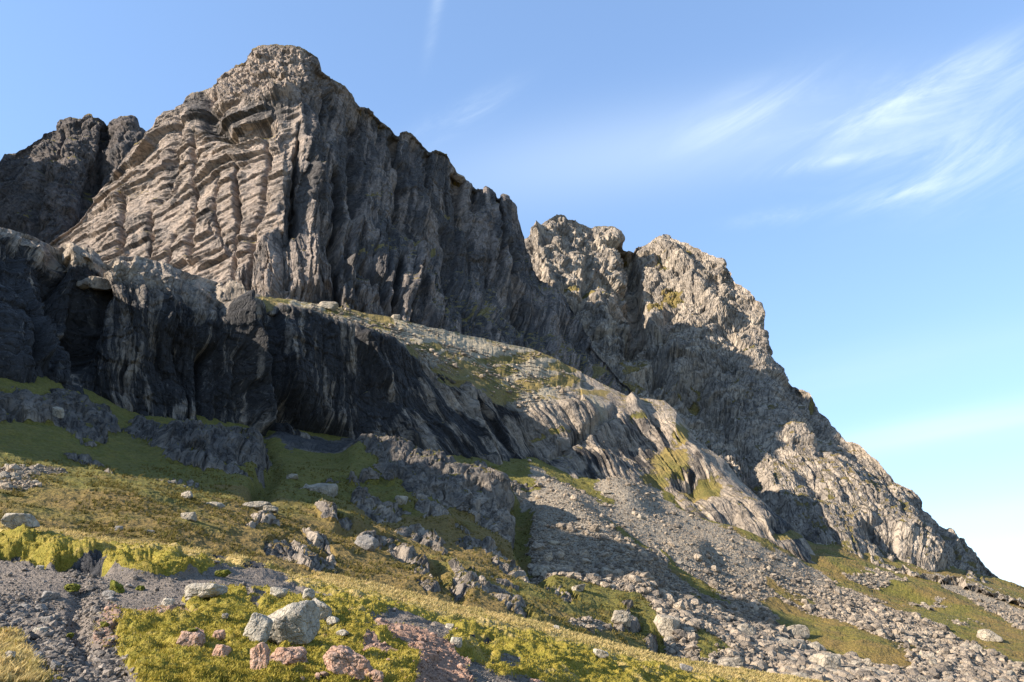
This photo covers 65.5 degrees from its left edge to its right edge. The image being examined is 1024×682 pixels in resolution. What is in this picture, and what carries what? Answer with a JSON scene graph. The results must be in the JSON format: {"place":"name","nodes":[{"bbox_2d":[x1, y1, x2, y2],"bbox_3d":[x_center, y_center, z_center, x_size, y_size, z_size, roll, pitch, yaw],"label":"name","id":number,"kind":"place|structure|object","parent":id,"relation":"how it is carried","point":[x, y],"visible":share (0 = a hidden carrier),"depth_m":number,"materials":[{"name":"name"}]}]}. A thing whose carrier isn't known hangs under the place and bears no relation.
{"place":"outdoors","nodes":[
{"label":"outdoors","id":0,"kind":"place"},
{"bbox_2d":[0,113,145,243],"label":"peak","id":1,"kind":"structure","parent":0,"point":[52,183],"depth_m":438.44,"materials":[{"name":"grey stone"}]},
{"bbox_2d":[49,44,631,395],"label":"mountain crag","id":2,"kind":"structure","parent":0,"point":[285,171],"depth_m":312.96,"materials":[{"name":"grey stone"}]},
{"bbox_2d":[0,227,814,563],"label":"cliff","id":3,"kind":"structure","parent":0,"point":[140,335],"depth_m":170.80,"materials":[{"name":"grey stone"}]},
{"bbox_2d":[318,301,338,310],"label":"boulder","id":4,"kind":"object","parent":3,"relation":"on","point":[331,306],"visible":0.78,"depth_m":213.51,"materials":[{"name":"grey stone"}]},
{"bbox_2d":[391,314,399,318],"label":"boulder","id":5,"kind":"object","parent":3,"relation":"on","point":[395,316],"visible":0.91,"depth_m":237.59,"materials":[{"name":"grey stone"}]},
{"bbox_2d":[309,304,566,407],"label":"terrace rubble","id":6,"kind":"object","parent":3,"relation":"on","point":[454,364],"visible":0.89,"depth_m":222.85,"materials":[{"name":"stone"}]},
{"bbox_2d":[557,437,570,451],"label":"boulder","id":7,"kind":"object","parent":3,"relation":"on","point":[565,444],"visible":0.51,"depth_m":207.32,"materials":[{"name":"stone"}]},
{"bbox_2d":[0,524,817,681],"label":"ground","id":8,"kind":"structure","parent":0,"point":[89,559],"depth_m":21.80,"materials":[{"name":"green plant"}]},
{"bbox_2d":[4,651,15,657],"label":"boulder","id":9,"kind":"object","parent":8,"relation":"on","point":[9,653],"visible":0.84,"depth_m":11.04,"materials":[{"name":"grey stone"}]},
{"bbox_2d":[1,513,39,528],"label":"boulder","id":10,"kind":"object","parent":8,"relation":"on","point":[11,520],"visible":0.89,"depth_m":24.56,"materials":[{"name":"grey stone"}]},
{"bbox_2d":[18,604,30,608],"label":"boulder","id":11,"kind":"object","parent":8,"relation":"on","point":[27,606],"visible":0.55,"depth_m":17.71,"materials":[{"name":"stone"}]},
{"bbox_2d":[36,565,43,569],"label":"boulder","id":12,"kind":"object","parent":8,"relation":"on","point":[39,567],"visible":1,"depth_m":21.84,"materials":[{"name":"grey stone"}]},
{"bbox_2d":[32,627,48,632],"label":"boulder","id":13,"kind":"object","parent":8,"relation":"on","point":[35,629],"visible":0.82,"depth_m":15.20,"materials":[{"name":"grey stone"}]},
{"bbox_2d":[35,604,47,609],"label":"boulder","id":14,"kind":"object","parent":8,"relation":"on","point":[43,606],"visible":0.77,"depth_m":18.09,"materials":[{"name":"stone"}]},
{"bbox_2d":[41,591,60,599],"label":"boulder","id":15,"kind":"object","parent":8,"relation":"on","point":[49,595],"visible":0.88,"depth_m":18.75,"materials":[{"name":"stone"}]},
{"bbox_2d":[49,660,62,669],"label":"boulder","id":16,"kind":"object","parent":8,"relation":"on","point":[54,663],"visible":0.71,"depth_m":11.54,"materials":[{"name":"stone"}]},
{"bbox_2d":[66,632,73,638],"bbox_3d":[-8.305,5.548,14.946,0.147,0.153,0.157,0,-18,0],"label":"moss hummock","id":17,"kind":"object","parent":8,"relation":"on","point":[71,635],"visible":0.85,"depth_m":14.92,"materials":[{"name":"green plant"}]},
{"bbox_2d":[64,583,80,591],"bbox_3d":[-11.011,6.215,19.976,0.400,0.267,0.491,5,-19,-16],"label":"moss hummock","id":18,"kind":"object","parent":8,"relation":"on","point":[71,587],"visible":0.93,"depth_m":19.80,"materials":[{"name":"green plant"}]},
{"bbox_2d":[100,621,109,626],"bbox_3d":[-7.862,5.482,15.360,0.175,0.148,0.165,0,-18,0],"label":"moss hummock","id":19,"kind":"object","parent":8,"relation":"on","point":[103,624],"visible":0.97,"depth_m":15.33,"materials":[{"name":"green plant"}]},
{"bbox_2d":[102,590,115,596],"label":"boulder","id":20,"kind":"object","parent":8,"relation":"on","point":[107,593],"visible":0.89,"depth_m":19.46,"materials":[{"name":"stone"}]},
{"bbox_2d":[106,596,116,600],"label":"boulder","id":21,"kind":"object","parent":8,"relation":"on","point":[110,598],"visible":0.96,"depth_m":18.98,"materials":[{"name":"stone"}]},
{"bbox_2d":[110,579,124,593],"bbox_3d":[-10.133,6.329,20.451,0.371,0.393,0.463,11,-21,-30],"label":"moss hummock","id":22,"kind":"object","parent":8,"relation":"on","point":[116,586],"visible":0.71,"depth_m":20.31,"materials":[{"name":"green plant"}]},
{"bbox_2d":[135,585,144,590],"bbox_3d":[-9.796,6.530,20.988,0.259,0.186,0.196,0,-18,0],"label":"moss hummock","id":23,"kind":"object","parent":8,"relation":"on","point":[139,587],"visible":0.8,"depth_m":20.94,"materials":[{"name":"green plant"}]},
{"bbox_2d":[161,598,174,605],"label":"boulder","id":24,"kind":"object","parent":8,"relation":"on","point":[167,601],"visible":0.9,"depth_m":17.88,"materials":[{"name":"grey stone"}]},
{"bbox_2d":[176,627,205,647],"bbox_3d":[-5.297,4.955,13.204,0.425,0.396,0.342,0,-18,0],"label":"boulder","id":25,"kind":"object","parent":8,"relation":"on","point":[192,636],"visible":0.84,"depth_m":13.09,"materials":[{"name":"pink stone"}]},
{"bbox_2d":[184,583,227,601],"bbox_3d":[-7.353,6.028,19.069,0.893,0.442,0.825,0,-18,0],"label":"boulder","id":26,"kind":"object","parent":8,"relation":"on","point":[205,590],"visible":0.92,"depth_m":18.77,"materials":[{"name":"grey stone"}]},
{"bbox_2d":[212,630,225,639],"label":"boulder","id":27,"kind":"object","parent":8,"relation":"on","point":[219,634],"visible":0.89,"depth_m":14.44,"materials":[{"name":"pink stone"}]},
{"bbox_2d":[212,644,230,656],"bbox_3d":[-4.648,4.984,12.771,0.272,0.236,0.226,0,-18,0],"label":"boulder","id":28,"kind":"object","parent":8,"relation":"on","point":[220,649],"visible":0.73,"depth_m":12.69,"materials":[{"name":"pink stone"}]},
{"bbox_2d":[214,569,230,576],"bbox_3d":[-8.452,6.811,23.248,0.515,0.275,0.335,0,-18,0],"label":"moss hummock","id":29,"kind":"object","parent":8,"relation":"on","point":[222,573],"visible":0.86,"depth_m":23.15,"materials":[{"name":"green plant"}]},
{"bbox_2d":[221,613,228,618],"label":"boulder","id":30,"kind":"object","parent":8,"relation":"on","point":[226,615],"visible":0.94,"depth_m":16.77,"materials":[{"name":"stone"}]},
{"bbox_2d":[243,612,272,642],"bbox_3d":[-4.757,5.388,14.796,0.552,0.660,0.511,0,-18,0],"label":"boulder","id":31,"kind":"object","parent":8,"relation":"on","point":[258,627],"visible":0.83,"depth_m":14.64,"materials":[{"name":"grey stone"}]},
{"bbox_2d":[250,642,270,670],"bbox_3d":[-3.813,4.815,12.029,0.300,0.506,0.215,0,-18,0],"label":"boulder","id":32,"kind":"object","parent":8,"relation":"on","point":[259,654],"visible":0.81,"depth_m":11.97,"materials":[{"name":"pink stone"}]},
{"bbox_2d":[53,575,476,681],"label":"pink rubble","id":33,"kind":"object","parent":8,"relation":"on","point":[420,643],"visible":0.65,"depth_m":17.38,"materials":[{"name":"pink stone"}]},
{"bbox_2d":[270,587,287,597],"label":"boulder","id":34,"kind":"object","parent":8,"relation":"on","point":[279,592],"visible":0.91,"depth_m":20.57,"materials":[{"name":"grey stone"}]},
{"bbox_2d":[269,646,308,665],"bbox_3d":[-3.725,5.284,13.219,0.671,0.398,0.557,0,-18,0],"label":"boulder","id":35,"kind":"object","parent":8,"relation":"on","point":[289,656],"visible":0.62,"depth_m":13.06,"materials":[{"name":"pink stone"}]},
{"bbox_2d":[0,559,579,681],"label":"gravel","id":36,"kind":"structure","parent":8,"relation":"on","point":[81,665],"depth_m":16.24,"materials":[{"name":"grey gravel"}]},
{"bbox_2d":[41,615,53,622],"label":"boulder","id":37,"kind":"object","parent":36,"relation":"on","point":[47,618],"visible":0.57,"depth_m":16.23,"materials":[{"name":"stone"}]},
{"bbox_2d":[268,600,319,644],"bbox_3d":[-4.387,5.614,15.766,1.036,0.932,0.937,0,-18,0],"label":"boulder","id":38,"kind":"object","parent":8,"relation":"on","point":[297,623],"visible":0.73,"depth_m":15.44,"materials":[{"name":"grey stone"}]},
{"bbox_2d":[302,588,314,598],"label":"boulder","id":39,"kind":"object","parent":8,"relation":"on","point":[308,593],"visible":0.84,"depth_m":22.01,"materials":[{"name":"grey stone"}]},
{"bbox_2d":[312,598,331,620],"bbox_3d":[-4.437,6.228,18.312,0.539,0.623,0.508,0,-18,0],"label":"boulder","id":40,"kind":"object","parent":8,"relation":"on","point":[325,610],"visible":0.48,"depth_m":18.15,"materials":[{"name":"grey stone"}]},
{"bbox_2d":[326,615,339,624],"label":"boulder","id":41,"kind":"object","parent":8,"relation":"on","point":[332,620],"visible":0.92,"depth_m":18.09,"materials":[{"name":"grey stone"}]},
{"bbox_2d":[336,629,348,635],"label":"boulder","id":42,"kind":"object","parent":8,"relation":"on","point":[343,632],"visible":1,"depth_m":17.20,"materials":[{"name":"grey stone"}]},
{"bbox_2d":[323,645,366,680],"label":"boulder","id":43,"kind":"object","parent":8,"relation":"on","point":[342,659],"visible":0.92,"depth_m":12.23,"materials":[{"name":"stone"}]},
{"bbox_2d":[364,660,372,672],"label":"boulder","id":44,"kind":"object","parent":8,"relation":"on","point":[368,668],"visible":0.38,"depth_m":13.02,"materials":[{"name":"stone"}]},
{"bbox_2d":[365,669,383,681],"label":"boulder","id":45,"kind":"object","parent":8,"relation":"on","point":[376,675],"visible":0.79,"depth_m":12.94,"materials":[{"name":"stone"}]},
{"bbox_2d":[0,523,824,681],"bbox_3d":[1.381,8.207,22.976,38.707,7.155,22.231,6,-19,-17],"label":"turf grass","id":46,"kind":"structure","parent":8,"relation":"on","point":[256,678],"depth_m":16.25,"materials":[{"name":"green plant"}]},
{"bbox_2d":[0,521,831,681],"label":"dry grass","id":47,"kind":"structure","parent":8,"relation":"on","point":[31,674],"depth_m":28.92,"materials":[{"name":"yellow plant"}]},
{"bbox_2d":[445,623,453,627],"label":"boulder","id":48,"kind":"object","parent":8,"relation":"on","point":[448,625],"visible":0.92,"depth_m":24.46,"materials":[{"name":"grey stone"}]},
{"bbox_2d":[450,637,461,647],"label":"boulder","id":49,"kind":"object","parent":8,"relation":"on","point":[457,641],"visible":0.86,"depth_m":19.88,"materials":[{"name":"grey stone"}]},
{"bbox_2d":[529,679,540,681],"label":"boulder","id":50,"kind":"object","parent":8,"relation":"on","point":[533,680],"visible":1,"depth_m":19.84,"materials":[{"name":"stone"}]},
{"bbox_2d":[593,648,608,658],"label":"boulder","id":51,"kind":"object","parent":8,"relation":"on","point":[599,653],"visible":0.99,"depth_m":26.61,"materials":[{"name":"grey stone"}]},
{"bbox_2d":[680,663,692,671],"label":"boulder","id":52,"kind":"object","parent":8,"relation":"on","point":[686,667],"visible":1,"depth_m":30.55,"materials":[{"name":"stone"}]},
{"bbox_2d":[0,376,1023,674],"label":"hillside","id":53,"kind":"structure","parent":0,"point":[88,430],"depth_m":100.89,"materials":[{"name":"green plant"}]},
{"bbox_2d":[0,471,9,478],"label":"slope stone","id":54,"kind":"object","parent":53,"relation":"on","point":[4,474],"visible":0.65,"depth_m":57.92,"materials":[{"name":"grey stone"}]},
{"bbox_2d":[10,472,18,476],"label":"slope stone","id":55,"kind":"object","parent":53,"relation":"on","point":[14,474],"visible":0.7,"depth_m":58.41,"materials":[{"name":"grey stone"}]},
{"bbox_2d":[52,406,63,418],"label":"boulder","id":56,"kind":"object","parent":53,"relation":"on","point":[58,412],"visible":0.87,"depth_m":95.02,"materials":[{"name":"grey stone"}]},
{"bbox_2d":[181,491,192,498],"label":"boulder","id":57,"kind":"object","parent":53,"relation":"on","point":[187,494],"visible":0.69,"depth_m":65.86,"materials":[{"name":"grey stone"}]},
{"bbox_2d":[181,512,196,521],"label":"boulder","id":58,"kind":"object","parent":53,"relation":"on","point":[191,516],"visible":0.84,"depth_m":54.98,"materials":[{"name":"grey stone"}]},
{"bbox_2d":[207,502,224,508],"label":"boulder","id":59,"kind":"object","parent":53,"relation":"on","point":[219,505],"visible":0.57,"depth_m":66.81,"materials":[{"name":"grey stone"}]},
{"bbox_2d":[242,501,271,509],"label":"boulder","id":60,"kind":"object","parent":53,"relation":"on","point":[258,505],"visible":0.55,"depth_m":73.87,"materials":[{"name":"grey stone"}]},
{"bbox_2d":[263,505,278,512],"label":"boulder","id":61,"kind":"object","parent":53,"relation":"on","point":[274,509],"visible":0.87,"depth_m":72.26,"materials":[{"name":"grey stone"}]},
{"bbox_2d":[286,473,297,478],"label":"boulder","id":62,"kind":"object","parent":53,"relation":"on","point":[292,476],"visible":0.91,"depth_m":104.60,"materials":[{"name":"grey stone"}]},
{"bbox_2d":[302,483,337,497],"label":"slope stone","id":63,"kind":"object","parent":53,"relation":"on","point":[330,490],"visible":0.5,"depth_m":98.63,"materials":[{"name":"grey stone"}]},
{"bbox_2d":[354,534,378,550],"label":"boulder","id":64,"kind":"object","parent":53,"relation":"on","point":[367,542],"visible":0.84,"depth_m":68.91,"materials":[{"name":"stone"}]},
{"bbox_2d":[395,495,407,504],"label":"boulder","id":65,"kind":"object","parent":53,"relation":"on","point":[401,500],"visible":0.78,"depth_m":103.90,"materials":[{"name":"grey stone"}]},
{"bbox_2d":[0,463,982,633],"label":"slope rubble","id":66,"kind":"object","parent":53,"relation":"on","point":[21,470],"visible":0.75,"depth_m":70.86,"materials":[{"name":"stone"}]},
{"bbox_2d":[532,565,550,577],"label":"scree block","id":67,"kind":"object","parent":53,"relation":"on","point":[537,570],"depth_m":97.36,"materials":[{"name":"grey stone"}]},
{"bbox_2d":[548,540,558,544],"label":"boulder","id":68,"kind":"object","parent":53,"relation":"on","point":[551,542],"visible":0.89,"depth_m":112.56,"materials":[{"name":"grey stone"}]},
{"bbox_2d":[571,584,585,591],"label":"boulder","id":69,"kind":"object","parent":53,"relation":"on","point":[580,587],"visible":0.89,"depth_m":88.31,"materials":[{"name":"grey stone"}]},
{"bbox_2d":[599,567,612,574],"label":"scree block","id":70,"kind":"object","parent":53,"relation":"on","point":[604,570],"depth_m":102.52,"materials":[{"name":"grey stone"}]},
{"bbox_2d":[611,610,630,626],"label":"boulder","id":71,"kind":"object","parent":53,"relation":"on","point":[622,617],"visible":0.91,"depth_m":77.89,"materials":[{"name":"grey stone"}]},
{"bbox_2d":[637,514,645,519],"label":"scree block","id":72,"kind":"object","parent":53,"relation":"on","point":[639,516],"depth_m":146.57,"materials":[{"name":"grey stone"}]},
{"bbox_2d":[653,614,680,636],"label":"boulder","id":73,"kind":"object","parent":53,"relation":"on","point":[666,625],"visible":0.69,"depth_m":82.12,"materials":[{"name":"grey stone"}]},
{"bbox_2d":[663,636,676,645],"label":"scree block","id":74,"kind":"object","parent":53,"relation":"on","point":[669,639],"depth_m":80.46,"materials":[{"name":"grey stone"}]},
{"bbox_2d":[681,626,694,632],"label":"scree block","id":75,"kind":"object","parent":53,"relation":"on","point":[689,629],"depth_m":82.46,"materials":[{"name":"grey stone"}]},
{"bbox_2d":[718,657,743,667],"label":"scree block","id":76,"kind":"object","parent":53,"relation":"on","point":[734,661],"depth_m":76.25,"materials":[{"name":"grey stone"}]},
{"bbox_2d":[737,623,756,635],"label":"scree block","id":77,"kind":"object","parent":53,"relation":"on","point":[747,628],"depth_m":93.34,"materials":[{"name":"grey stone"}]},
{"bbox_2d":[513,459,1023,681],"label":"scree","id":78,"kind":"structure","parent":53,"relation":"on","point":[675,600],"depth_m":111.69,"materials":[{"name":"stone"}]},
{"bbox_2d":[775,636,792,646],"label":"scree block","id":79,"kind":"object","parent":53,"relation":"on","point":[783,639],"depth_m":96.14,"materials":[{"name":"grey stone"}]},
{"bbox_2d":[787,656,797,661],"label":"scree block","id":80,"kind":"object","parent":53,"relation":"on","point":[793,658],"depth_m":82.11,"materials":[{"name":"grey stone"}]},
{"bbox_2d":[786,624,809,638],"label":"scree block","id":81,"kind":"object","parent":53,"relation":"on","point":[799,629],"depth_m":108.44,"materials":[{"name":"grey stone"}]},
{"bbox_2d":[791,639,805,648],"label":"scree block","id":82,"kind":"object","parent":53,"relation":"on","point":[802,642],"depth_m":98.94,"materials":[{"name":"grey stone"}]},
{"bbox_2d":[790,672,810,678],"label":"scree block","id":83,"kind":"object","parent":53,"relation":"on","point":[803,675],"depth_m":70.63,"materials":[{"name":"grey stone"}]},
{"bbox_2d":[808,641,826,650],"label":"scree block","id":84,"kind":"object","parent":53,"relation":"on","point":[817,645],"depth_m":102.66,"materials":[{"name":"grey stone"}]},
{"bbox_2d":[815,666,826,671],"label":"scree block","id":85,"kind":"object","parent":53,"relation":"on","point":[818,668],"depth_m":77.95,"materials":[{"name":"grey stone"}]},
{"bbox_2d":[808,652,840,668],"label":"boulder","id":86,"kind":"object","parent":53,"relation":"on","point":[826,660],"visible":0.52,"depth_m":82.57,"materials":[{"name":"grey stone"}]},
{"bbox_2d":[847,660,861,664],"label":"scree block","id":87,"kind":"object","parent":53,"relation":"on","point":[855,662],"depth_m":94.63,"materials":[{"name":"grey stone"}]},
{"bbox_2d":[855,667,875,670],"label":"scree block","id":88,"kind":"object","parent":53,"relation":"on","point":[866,668],"depth_m":81.28,"materials":[{"name":"grey stone"}]},
{"bbox_2d":[861,658,872,665],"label":"scree block","id":89,"kind":"object","parent":53,"relation":"on","point":[867,661],"depth_m":95.97,"materials":[{"name":"grey stone"}]},
{"bbox_2d":[868,669,887,674],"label":"scree block","id":90,"kind":"object","parent":53,"relation":"on","point":[880,671],"depth_m":79.67,"materials":[{"name":"grey stone"}]},
{"bbox_2d":[874,629,886,634],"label":"scree block","id":91,"kind":"object","parent":53,"relation":"on","point":[880,630],"depth_m":111.92,"materials":[{"name":"grey stone"}]},
{"bbox_2d":[921,653,936,658],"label":"scree block","id":92,"kind":"object","parent":53,"relation":"on","point":[932,655],"depth_m":104.16,"materials":[{"name":"grey stone"}]},
{"bbox_2d":[929,659,937,665],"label":"scree block","id":93,"kind":"object","parent":53,"relation":"on","point":[932,661],"depth_m":100.64,"materials":[{"name":"grey stone"}]},
{"bbox_2d":[969,643,982,650],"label":"scree block","id":94,"kind":"object","parent":53,"relation":"on","point":[977,646],"depth_m":116.92,"materials":[{"name":"grey stone"}]},
{"bbox_2d":[976,629,1003,641],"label":"boulder","id":95,"kind":"object","parent":53,"relation":"on","point":[986,634],"visible":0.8,"depth_m":126.57,"materials":[{"name":"grey stone"}]},
{"bbox_2d":[1006,670,1015,675],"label":"scree block","id":96,"kind":"object","parent":53,"relation":"on","point":[1011,672],"depth_m":100.17,"materials":[{"name":"grey stone"}]},
{"bbox_2d":[0,0,1023,586],"label":"sky","id":97,"kind":"structure","parent":0,"point":[856,167],"materials":[{"name":"blue"}]},
{"bbox_2d":[524,214,1023,606],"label":"ridge","id":98,"kind":"structure","parent":0,"point":[676,325],"depth_m":385.74,"materials":[{"name":"grey stone"}]}
]}

